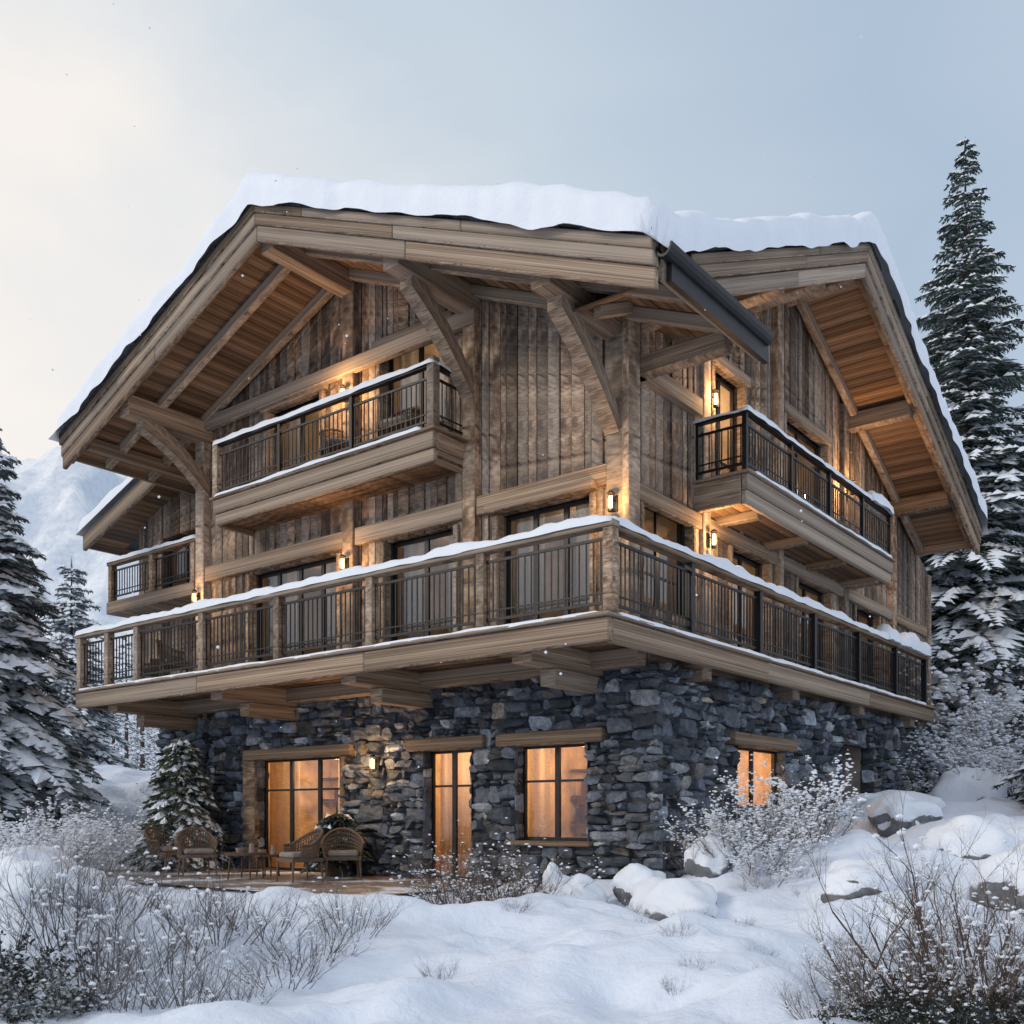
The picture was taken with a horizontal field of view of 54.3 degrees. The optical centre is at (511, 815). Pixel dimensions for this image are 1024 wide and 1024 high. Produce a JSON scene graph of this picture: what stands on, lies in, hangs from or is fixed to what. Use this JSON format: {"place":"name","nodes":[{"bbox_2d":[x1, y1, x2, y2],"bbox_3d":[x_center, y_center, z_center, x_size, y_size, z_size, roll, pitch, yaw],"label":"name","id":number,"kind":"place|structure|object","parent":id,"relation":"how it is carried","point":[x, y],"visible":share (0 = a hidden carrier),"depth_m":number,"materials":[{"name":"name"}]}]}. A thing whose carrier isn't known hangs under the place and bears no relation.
{"place":"outdoors","nodes":[
{"label":"outdoors","id":0,"kind":"place"},
{"bbox_2d":[0,446,138,671],"bbox_3d":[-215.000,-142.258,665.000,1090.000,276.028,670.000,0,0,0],"label":"mountain","id":1,"kind":"structure","parent":0,"point":[56,504],"depth_m":604.29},
{"bbox_2d":[104,867,506,894],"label":"patio","id":2,"kind":"structure","parent":0,"point":[354,883],"depth_m":16.96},
{"bbox_2d":[142,826,186,872],"bbox_3d":[-6.928,0.674,19.817,0.691,0.905,0.780,0,0,21],"label":"wicker armchair","id":3,"kind":"object","parent":2,"relation":"on","point":[159,848],"visible":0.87,"depth_m":19.64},
{"bbox_2d":[175,827,218,876],"bbox_3d":[-5.894,0.674,18.641,0.781,0.905,0.691,0,0,-29],"label":"wicker armchair","id":4,"kind":"object","parent":2,"relation":"on","point":[186,851],"visible":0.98,"depth_m":18.69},
{"bbox_2d":[224,843,267,879],"bbox_3d":[-4.691,0.821,17.600,0.741,0.642,0.741,0,0,0],"label":"patio coffee table","id":5,"kind":"object","parent":2,"relation":"on","point":[242,853],"visible":0.94,"depth_m":17.50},
{"bbox_2d":[254,845,279,876],"bbox_3d":[-4.499,0.851,18.400,0.494,0.581,0.494,0,0,0],"label":"patio coffee table","id":6,"kind":"object","parent":2,"relation":"on","point":[273,851],"visible":0.71,"depth_m":18.30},
{"bbox_2d":[276,828,323,882],"bbox_3d":[-3.553,0.674,16.929,0.691,0.905,0.779,0,0,-38],"label":"wicker armchair","id":7,"kind":"object","parent":2,"relation":"on","point":[303,854],"visible":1,"depth_m":16.80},
{"bbox_2d":[300,804,374,876],"bbox_3d":[-3.242,0.444,18.468,1.311,1.408,1.373,0,0,-19],"label":"potted evergreen","id":8,"kind":"object","parent":2,"relation":"on","point":[327,823],"visible":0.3,"depth_m":18.25,"materials":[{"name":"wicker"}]},
{"bbox_2d":[321,827,364,879],"bbox_3d":[-2.980,0.674,17.620,0.780,0.905,0.745,0,0,0],"label":"wicker armchair","id":9,"kind":"object","parent":2,"relation":"on","point":[331,853],"visible":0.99,"depth_m":17.75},
{"bbox_2d":[18,3,1003,872],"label":"falling snowflakes","id":10,"kind":"object","parent":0,"point":[344,343],"visible":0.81,"depth_m":10.48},
{"bbox_2d":[0,672,1023,1023],"bbox_3d":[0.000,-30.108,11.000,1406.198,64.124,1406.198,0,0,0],"label":"snowy ground","id":11,"kind":"structure","parent":0,"point":[548,958],"depth_m":8.71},
{"bbox_2d":[0,845,78,869],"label":"snow covered boulder","id":12,"kind":"object","parent":11,"relation":"on","point":[31,852],"visible":0.18,"depth_m":15.17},
{"bbox_2d":[0,860,92,909],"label":"snow covered boulder","id":13,"kind":"object","parent":11,"relation":"on","point":[10,873],"visible":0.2,"depth_m":9.70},
{"bbox_2d":[0,928,103,1001],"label":"evergreen shrub","id":14,"kind":"object","parent":11,"relation":"on","point":[24,972],"visible":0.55,"depth_m":7.66,"materials":[{"name":"green plant"}]},
{"bbox_2d":[0,856,106,961],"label":"frosted shrub","id":15,"kind":"object","parent":11,"relation":"on","point":[29,920],"visible":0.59,"depth_m":8.42,"materials":[{"name":"grey plant"}]},
{"bbox_2d":[0,979,108,1023],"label":"evergreen shrub","id":16,"kind":"object","parent":11,"relation":"on","point":[35,1008],"visible":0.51,"depth_m":6.87,"materials":[{"name":"green plant"}]},
{"bbox_2d":[0,946,110,1023],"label":"evergreen shrub","id":17,"kind":"object","parent":11,"relation":"on","point":[52,999],"visible":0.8,"depth_m":6.84,"materials":[{"name":"green plant"}]},
{"bbox_2d":[0,781,112,858],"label":"rime covered shrub","id":18,"kind":"object","parent":11,"relation":"on","point":[17,840],"visible":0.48,"depth_m":16.01,"materials":[{"name":"white plant"}]},
{"bbox_2d":[0,428,118,843],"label":"snowy fir tree","id":19,"kind":"object","parent":11,"relation":"on","point":[27,738],"visible":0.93,"depth_m":22.11,"materials":[{"name":"green plant"}]},
{"bbox_2d":[0,820,118,909],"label":"frosted shrub","id":20,"kind":"object","parent":11,"relation":"on","point":[30,871],"visible":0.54,"depth_m":9.33,"materials":[{"name":"grey plant"}]},
{"bbox_2d":[0,802,122,867],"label":"rime covered shrub","id":21,"kind":"object","parent":11,"relation":"on","point":[94,856],"visible":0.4,"depth_m":17.90,"materials":[{"name":"grey plant"}]},
{"bbox_2d":[0,801,143,870],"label":"rime covered shrub","id":22,"kind":"object","parent":11,"relation":"on","point":[77,830],"visible":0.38,"depth_m":18.78,"materials":[{"name":"grey plant"}]},
{"bbox_2d":[0,895,165,1017],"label":"frosted shrub","id":23,"kind":"object","parent":11,"relation":"on","point":[112,975],"visible":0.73,"depth_m":7.29,"materials":[{"name":"grey plant"}]},
{"bbox_2d":[0,828,170,949],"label":"frosted shrub","id":24,"kind":"object","parent":11,"relation":"on","point":[62,875],"visible":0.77,"depth_m":8.53,"materials":[{"name":"grey plant"}]},
{"bbox_2d":[36,556,137,768],"bbox_3d":[-14.902,-4.515,33.917,4.612,8.664,4.731,0,0,0],"label":"snowy fir tree","id":25,"kind":"object","parent":11,"relation":"on","point":[105,754],"visible":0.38,"depth_m":33.78,"materials":[{"name":"green plant"}]},
{"bbox_2d":[10,820,166,902],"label":"frosted shrub","id":26,"kind":"object","parent":11,"relation":"on","point":[120,863],"visible":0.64,"depth_m":10.73,"materials":[{"name":"grey plant"}]},
{"bbox_2d":[69,867,111,891],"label":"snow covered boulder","id":27,"kind":"object","parent":11,"relation":"on","point":[91,873],"visible":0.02,"depth_m":13.03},
{"bbox_2d":[2,806,182,872],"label":"rime covered shrub","id":28,"kind":"object","parent":11,"relation":"on","point":[123,836],"visible":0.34,"depth_m":19.63,"materials":[{"name":"grey plant"}]},
{"bbox_2d":[37,633,160,771],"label":"distant forest","id":29,"kind":"object","parent":11,"relation":"on","point":[142,752],"visible":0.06,"depth_m":53.99,"materials":[{"name":"plant"}]},
{"bbox_2d":[14,840,187,921],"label":"frosted shrub","id":30,"kind":"object","parent":11,"relation":"on","point":[131,877],"visible":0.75,"depth_m":9.27,"materials":[{"name":"grey plant"}]},
{"bbox_2d":[0,865,209,990],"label":"frosted shrub","id":31,"kind":"object","parent":11,"relation":"on","point":[96,916],"visible":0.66,"depth_m":7.92,"materials":[{"name":"grey plant"}]},
{"bbox_2d":[57,783,153,856],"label":"rime covered shrub","id":32,"kind":"object","parent":11,"relation":"on","point":[113,815],"visible":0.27,"depth_m":21.69,"materials":[{"name":"grey plant"}]},
{"bbox_2d":[21,902,248,1012],"bbox_3d":[-2.610,1.064,7.329,1.681,0.929,1.468,0,0,38],"label":"frosted shrub","id":33,"kind":"object","parent":11,"relation":"on","point":[127,999],"visible":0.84,"depth_m":7.27,"materials":[{"name":"grey plant"}]},
{"bbox_2d":[47,843,256,974],"bbox_3d":[-2.847,0.766,8.198,1.858,1.087,1.623,0,0,-30],"label":"frosted shrub","id":34,"kind":"object","parent":11,"relation":"on","point":[196,913],"visible":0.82,"depth_m":8.25,"materials":[{"name":"grey plant"}]},
{"bbox_2d":[80,901,259,1008],"bbox_3d":[-2.549,1.009,7.371,1.237,0.921,1.416,0,0,-20],"label":"frosted shrub","id":35,"kind":"object","parent":11,"relation":"on","point":[183,981],"visible":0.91,"depth_m":7.28,"materials":[{"name":"grey plant"}]},
{"bbox_2d":[117,730,234,871],"bbox_3d":[-6.989,-0.134,20.998,2.440,3.352,2.286,0,0,0],"label":"potted fir tree","id":36,"kind":"object","parent":11,"relation":"on","point":[186,799],"visible":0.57,"depth_m":20.66,"materials":[{"name":"green plant"}]},
{"bbox_2d":[108,831,308,947],"bbox_3d":[-2.794,0.634,8.694,1.546,1.004,1.770,0,0,-41],"label":"frosted shrub","id":37,"kind":"object","parent":11,"relation":"on","point":[261,923],"visible":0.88,"depth_m":8.59,"materials":[{"name":"grey plant"}]},
{"bbox_2d":[166,939,287,1003],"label":"frosted shrub","id":38,"kind":"object","parent":11,"relation":"on","point":[244,993],"visible":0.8,"depth_m":7.50,"materials":[{"name":"grey plant"}]},
{"bbox_2d":[185,864,345,943],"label":"frosted shrub","id":39,"kind":"object","parent":11,"relation":"on","point":[284,921],"visible":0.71,"depth_m":9.24,"materials":[{"name":"grey plant"}]},
{"bbox_2d":[201,915,379,991],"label":"frosted shrub","id":40,"kind":"object","parent":11,"relation":"on","point":[278,964],"visible":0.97,"depth_m":8.09,"materials":[{"name":"grey plant"}]},
{"bbox_2d":[218,878,380,966],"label":"frosted shrub","id":41,"kind":"object","parent":11,"relation":"on","point":[332,942],"visible":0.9,"depth_m":8.87,"materials":[{"name":"grey plant"}]},
{"bbox_2d":[268,868,421,938],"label":"frosted shrub","id":42,"kind":"object","parent":11,"relation":"on","point":[355,909],"visible":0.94,"depth_m":9.77,"materials":[{"name":"grey plant"}]},
{"bbox_2d":[411,947,461,979],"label":"winter grass tuft","id":43,"kind":"object","parent":11,"relation":"on","point":[439,968],"visible":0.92,"depth_m":8.49,"materials":[{"name":"grey plant"}]},
{"bbox_2d":[386,836,492,903],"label":"golden winter shrub","id":44,"kind":"object","parent":11,"relation":"on","point":[428,896],"visible":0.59,"depth_m":12.71,"materials":[{"name":"brown plant"}]},
{"bbox_2d":[392,815,538,904],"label":"golden winter shrub","id":45,"kind":"object","parent":11,"relation":"on","point":[435,892],"visible":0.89,"depth_m":12.06,"materials":[{"name":"brown plant"}]},
{"bbox_2d":[436,845,538,903],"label":"golden winter shrub","id":46,"kind":"object","parent":11,"relation":"on","point":[508,891],"visible":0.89,"depth_m":11.69,"materials":[{"name":"brown plant"}]},
{"bbox_2d":[375,818,601,904],"bbox_3d":[-0.169,0.643,12.680,2.393,1.526,2.315,0,0,33],"label":"golden winter shrub","id":47,"kind":"object","parent":11,"relation":"on","point":[535,884],"visible":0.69,"depth_m":12.24,"materials":[{"name":"brown plant"}]},
{"bbox_2d":[49,171,988,887],"bbox_3d":[0.161,-4.961,24.943,18.495,13.123,18.196,0,0,38],"label":"timber and stone chalet","id":48,"kind":"object","parent":11,"relation":"on","point":[627,439],"visible":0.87,"depth_m":17.84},
{"bbox_2d":[145,652,169,676],"bbox_3d":[-7.686,-3.126,21.507,0.691,0.905,0.779,0,0,-33],"label":"balcony armchair","id":49,"kind":"object","parent":48,"relation":"on","point":[157,675],"visible":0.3,"depth_m":21.21,"materials":[{"name":"wicker"}]},
{"bbox_2d":[155,639,191,676],"bbox_3d":[-6.933,-3.126,20.421,0.690,0.905,0.781,0,0,-25],"label":"balcony armchair","id":50,"kind":"object","parent":48,"relation":"on","point":[186,670],"visible":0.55,"depth_m":20.15,"materials":[{"name":"wicker"}]},
{"bbox_2d":[318,428,358,454],"bbox_3d":[-3.242,-6.896,18.674,0.781,0.905,0.691,0,0,-23],"label":"balcony armchair","id":51,"kind":"object","parent":48,"relation":"on","point":[331,441],"visible":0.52,"depth_m":18.45,"materials":[{"name":"wicker"}]},
{"bbox_2d":[379,406,422,433],"bbox_3d":[-1.945,-6.896,17.681,0.780,0.905,0.691,0,0,29],"label":"balcony armchair","id":52,"kind":"object","parent":48,"relation":"on","point":[399,419],"visible":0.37,"depth_m":17.48,"materials":[{"name":"wicker"}]},
{"bbox_2d":[169,343,870,879],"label":"window frames","id":53,"kind":"structure","parent":48,"relation":"in","point":[566,507],"depth_m":18.05,"materials":[{"name":"wood"}]},
{"bbox_2d":[502,894,539,912],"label":"winter grass tuft","id":54,"kind":"object","parent":11,"relation":"on","point":[519,904],"visible":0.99,"depth_m":10.75,"materials":[{"name":"grey plant"}]},
{"bbox_2d":[443,816,606,900],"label":"golden winter shrub","id":55,"kind":"object","parent":11,"relation":"on","point":[509,869],"visible":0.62,"depth_m":12.99,"materials":[{"name":"brown plant"}]},
{"bbox_2d":[541,862,569,893],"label":"snow covered boulder","id":56,"kind":"object","parent":11,"relation":"on","point":[565,878],"visible":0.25,"depth_m":13.29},
{"bbox_2d":[550,873,607,902],"bbox_3d":[0.853,1.204,12.896,0.724,0.903,0.812,0,0,32],"label":"snow covered boulder","id":57,"kind":"object","parent":11,"relation":"on","point":[593,890],"visible":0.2,"depth_m":12.74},
{"bbox_2d":[615,897,648,914],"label":"winter grass tuft","id":58,"kind":"object","parent":11,"relation":"on","point":[634,906],"visible":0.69,"depth_m":11.33,"materials":[{"name":"grey plant"}]},
{"bbox_2d":[611,863,665,905],"bbox_3d":[1.661,0.983,13.011,0.654,0.717,0.724,0,0,-34],"label":"snow covered boulder","id":59,"kind":"object","parent":11,"relation":"on","point":[625,878],"visible":0.36,"depth_m":12.80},
{"bbox_2d":[628,876,718,920],"bbox_3d":[2.018,1.199,12.291,1.115,0.889,1.635,0,0,-27],"label":"snow covered boulder","id":60,"kind":"object","parent":11,"relation":"on","point":[660,894],"visible":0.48,"depth_m":11.90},
{"bbox_2d":[654,914,703,937],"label":"winter grass tuft","id":61,"kind":"object","parent":11,"relation":"on","point":[681,928],"visible":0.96,"depth_m":8.72,"materials":[{"name":"grey plant"}]},
{"bbox_2d":[659,971,704,995],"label":"winter grass tuft","id":62,"kind":"object","parent":11,"relation":"on","point":[667,986],"visible":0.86,"depth_m":7.52,"materials":[{"name":"grey plant"}]},
{"bbox_2d":[677,951,720,969],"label":"winter grass tuft","id":63,"kind":"object","parent":11,"relation":"on","point":[694,963],"visible":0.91,"depth_m":7.82,"materials":[{"name":"grey plant"}]},
{"bbox_2d":[647,805,759,873],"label":"bare brown shrub","id":64,"kind":"object","parent":11,"relation":"on","point":[683,851],"visible":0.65,"depth_m":13.48,"materials":[{"name":"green plant"}]},
{"bbox_2d":[684,834,733,877],"bbox_3d":[2.614,0.622,13.272,0.629,0.727,0.741,0,0,-6],"label":"snow covered boulder","id":65,"kind":"object","parent":11,"relation":"on","point":[707,866],"visible":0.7,"depth_m":13.02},
{"bbox_2d":[660,789,799,855],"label":"snow laden shrub","id":66,"kind":"object","parent":11,"relation":"on","point":[689,839],"visible":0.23,"depth_m":13.68,"materials":[{"name":"white plant"}]},
{"bbox_2d":[726,874,771,890],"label":"winter grass tuft","id":67,"kind":"object","parent":11,"relation":"on","point":[755,884],"visible":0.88,"depth_m":12.47,"materials":[{"name":"grey plant"}]},
{"bbox_2d":[678,769,836,866],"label":"snow laden shrub","id":68,"kind":"object","parent":11,"relation":"on","point":[796,820],"visible":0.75,"depth_m":13.00,"materials":[{"name":"white plant"}]},
{"bbox_2d":[685,790,836,874],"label":"bare brown shrub","id":69,"kind":"object","parent":11,"relation":"on","point":[708,850],"visible":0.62,"depth_m":12.97,"materials":[{"name":"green plant"}]},
{"bbox_2d":[722,826,840,886],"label":"snow laden shrub","id":70,"kind":"object","parent":11,"relation":"on","point":[741,867],"visible":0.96,"depth_m":12.52,"materials":[{"name":"white plant"}]},
{"bbox_2d":[709,753,870,845],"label":"snow laden shrub","id":71,"kind":"object","parent":11,"relation":"on","point":[782,785],"visible":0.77,"depth_m":13.39,"materials":[{"name":"white plant"}]},
{"bbox_2d":[751,810,841,843],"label":"snow laden shrub","id":72,"kind":"object","parent":11,"relation":"on","point":[834,830],"visible":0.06,"depth_m":16.40,"materials":[{"name":"white plant"}]},
{"bbox_2d":[794,864,819,879],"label":"winter grass tuft","id":73,"kind":"object","parent":11,"relation":"on","point":[807,872],"visible":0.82,"depth_m":12.42,"materials":[{"name":"grey plant"}]},
{"bbox_2d":[760,765,860,842],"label":"bare brown shrub","id":74,"kind":"object","parent":11,"relation":"on","point":[843,833],"visible":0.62,"depth_m":13.18,"materials":[{"name":"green plant"}]},
{"bbox_2d":[762,948,871,1020],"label":"bare brown shrub","id":75,"kind":"object","parent":11,"relation":"on","point":[810,1007],"visible":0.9,"depth_m":6.37,"materials":[{"name":"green plant"}]},
{"bbox_2d":[820,858,904,902],"bbox_3d":[4.037,0.818,11.482,1.076,0.644,0.886,0,0,-37],"label":"snow covered boulder","id":76,"kind":"object","parent":11,"relation":"on","point":[837,888],"visible":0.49,"depth_m":11.18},
{"bbox_2d":[801,915,957,1016],"bbox_3d":[2.462,0.991,6.661,0.998,0.816,1.169,0,0,-1],"label":"bare brown shrub","id":77,"kind":"object","parent":11,"relation":"on","point":[920,996],"visible":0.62,"depth_m":6.46,"materials":[{"name":"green plant"}]},
{"bbox_2d":[812,988,961,1023],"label":"evergreen shrub","id":78,"kind":"object","parent":11,"relation":"on","point":[882,1016],"visible":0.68,"depth_m":6.10,"materials":[{"name":"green plant"}]},
{"bbox_2d":[798,911,984,1000],"bbox_3d":[2.905,1.013,7.609,1.330,0.922,1.375,0,0,32],"label":"bare brown shrub","id":79,"kind":"object","parent":11,"relation":"on","point":[821,965],"visible":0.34,"depth_m":7.53,"materials":[{"name":"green plant"}]},
{"bbox_2d":[840,790,945,818],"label":"snow","id":80,"kind":"structure","parent":11,"relation":"on","point":[873,797],"depth_m":19.22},
{"bbox_2d":[787,860,1021,1011],"bbox_3d":[2.607,0.839,6.787,1.496,1.176,1.753,0,0,-7],"label":"bare brown shrub","id":81,"kind":"object","parent":11,"relation":"on","point":[823,946],"visible":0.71,"depth_m":6.66,"materials":[{"name":"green plant"}]},
{"bbox_2d":[866,791,943,837],"bbox_3d":[6.749,0.088,17.043,1.599,0.996,1.056,0,0,-25],"label":"snow covered boulder","id":82,"kind":"object","parent":11,"relation":"on","point":[881,811],"visible":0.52,"depth_m":16.59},
{"bbox_2d":[795,753,1023,1015],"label":"bare brown shrub","id":83,"kind":"object","parent":11,"relation":"on","point":[901,832],"visible":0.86,"depth_m":6.87,"materials":[{"name":"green plant"}]},
{"bbox_2d":[839,802,1023,1003],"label":"bare brown shrub","id":84,"kind":"object","parent":11,"relation":"on","point":[963,863],"visible":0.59,"depth_m":7.41,"materials":[{"name":"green plant"}]},
{"bbox_2d":[840,859,1023,1023],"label":"bare brown shrub","id":85,"kind":"object","parent":11,"relation":"on","point":[916,990],"visible":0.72,"depth_m":6.26,"materials":[{"name":"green plant"}]},
{"bbox_2d":[860,720,1011,793],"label":"snowy shrub","id":86,"kind":"object","parent":11,"relation":"on","point":[930,786],"visible":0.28,"depth_m":23.91,"materials":[{"name":"grey plant"}]},
{"bbox_2d":[853,811,1023,974],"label":"bare brown shrub","id":87,"kind":"object","parent":11,"relation":"on","point":[962,907],"visible":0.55,"depth_m":8.95,"materials":[{"name":"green plant"}]},
{"bbox_2d":[857,968,1019,1023],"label":"evergreen shrub","id":88,"kind":"object","parent":11,"relation":"on","point":[913,1010],"visible":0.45,"depth_m":6.15,"materials":[{"name":"green plant"}]},
{"bbox_2d":[860,636,1023,773],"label":"conifer tree","id":89,"kind":"object","parent":11,"relation":"on","point":[961,692],"visible":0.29,"depth_m":25.38,"materials":[{"name":"white plant"}]},
{"bbox_2d":[860,651,1023,792],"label":"snowy shrub","id":90,"kind":"object","parent":11,"relation":"on","point":[954,737],"visible":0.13,"depth_m":24.91,"materials":[{"name":"white plant"}]},
{"bbox_2d":[894,976,1023,1023],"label":"evergreen shrub","id":91,"kind":"object","parent":11,"relation":"on","point":[972,1006],"visible":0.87,"depth_m":5.75,"materials":[{"name":"green plant"}]},
{"bbox_2d":[905,829,1023,1023],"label":"bare brown shrub","id":92,"kind":"object","parent":11,"relation":"on","point":[977,986],"visible":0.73,"depth_m":6.51,"materials":[{"name":"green plant"}]},
{"bbox_2d":[906,963,1023,1023],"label":"evergreen shrub","id":93,"kind":"object","parent":11,"relation":"on","point":[1018,1015],"visible":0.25,"depth_m":6.43,"materials":[{"name":"green plant"}]},
{"bbox_2d":[928,767,1007,801],"bbox_3d":[9.582,-0.130,20.989,1.629,1.790,1.843,0,0,31],"label":"snow covered boulder","id":94,"kind":"object","parent":11,"relation":"on","point":[954,786],"visible":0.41,"depth_m":20.39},
{"bbox_2d":[914,136,1023,771],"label":"snowy fir tree","id":95,"kind":"object","parent":11,"relation":"on","point":[979,598],"visible":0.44,"depth_m":32.80,"materials":[{"name":"green plant"}]},
{"bbox_2d":[914,674,1023,781],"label":"snowy shrub","id":96,"kind":"object","parent":11,"relation":"on","point":[969,741],"visible":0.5,"depth_m":23.85,"materials":[{"name":"white plant"}]},
{"bbox_2d":[914,711,1023,796],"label":"snowy shrub","id":97,"kind":"object","parent":11,"relation":"on","point":[1016,784],"visible":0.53,"depth_m":20.55,"materials":[{"name":"white plant"}]},
{"bbox_2d":[922,815,1019,859],"bbox_3d":[6.011,0.513,12.965,1.156,1.034,1.160,0,0,-19],"label":"snow covered boulder","id":98,"kind":"object","parent":11,"relation":"on","point":[987,843],"visible":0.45,"depth_m":12.64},
{"bbox_2d":[927,646,1023,748],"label":"conifer tree","id":99,"kind":"object","parent":11,"relation":"on","point":[940,707],"visible":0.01,"depth_m":26.46,"materials":[{"name":"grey plant"}]},
{"bbox_2d":[967,955,1008,978],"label":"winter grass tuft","id":100,"kind":"object","parent":11,"relation":"on","point":[981,970],"visible":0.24,"depth_m":8.29,"materials":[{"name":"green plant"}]},
{"bbox_2d":[969,842,1023,913],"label":"snow covered boulder","id":101,"kind":"object","parent":11,"relation":"on","point":[988,867],"visible":0.55,"depth_m":10.87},
{"bbox_2d":[975,662,1023,795],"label":"snowy fir tree","id":102,"kind":"object","parent":11,"relation":"on","point":[1021,717],"visible":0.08,"depth_m":25.88,"materials":[{"name":"green plant"}]},
{"bbox_2d":[992,750,1023,806],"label":"snowy fir tree","id":103,"kind":"object","parent":11,"relation":"on","point":[1015,774],"visible":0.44,"depth_m":18.86,"materials":[{"name":"green plant"}]},
{"bbox_2d":[0,0,1023,542],"label":"sky","id":104,"kind":"structure","parent":0,"point":[716,108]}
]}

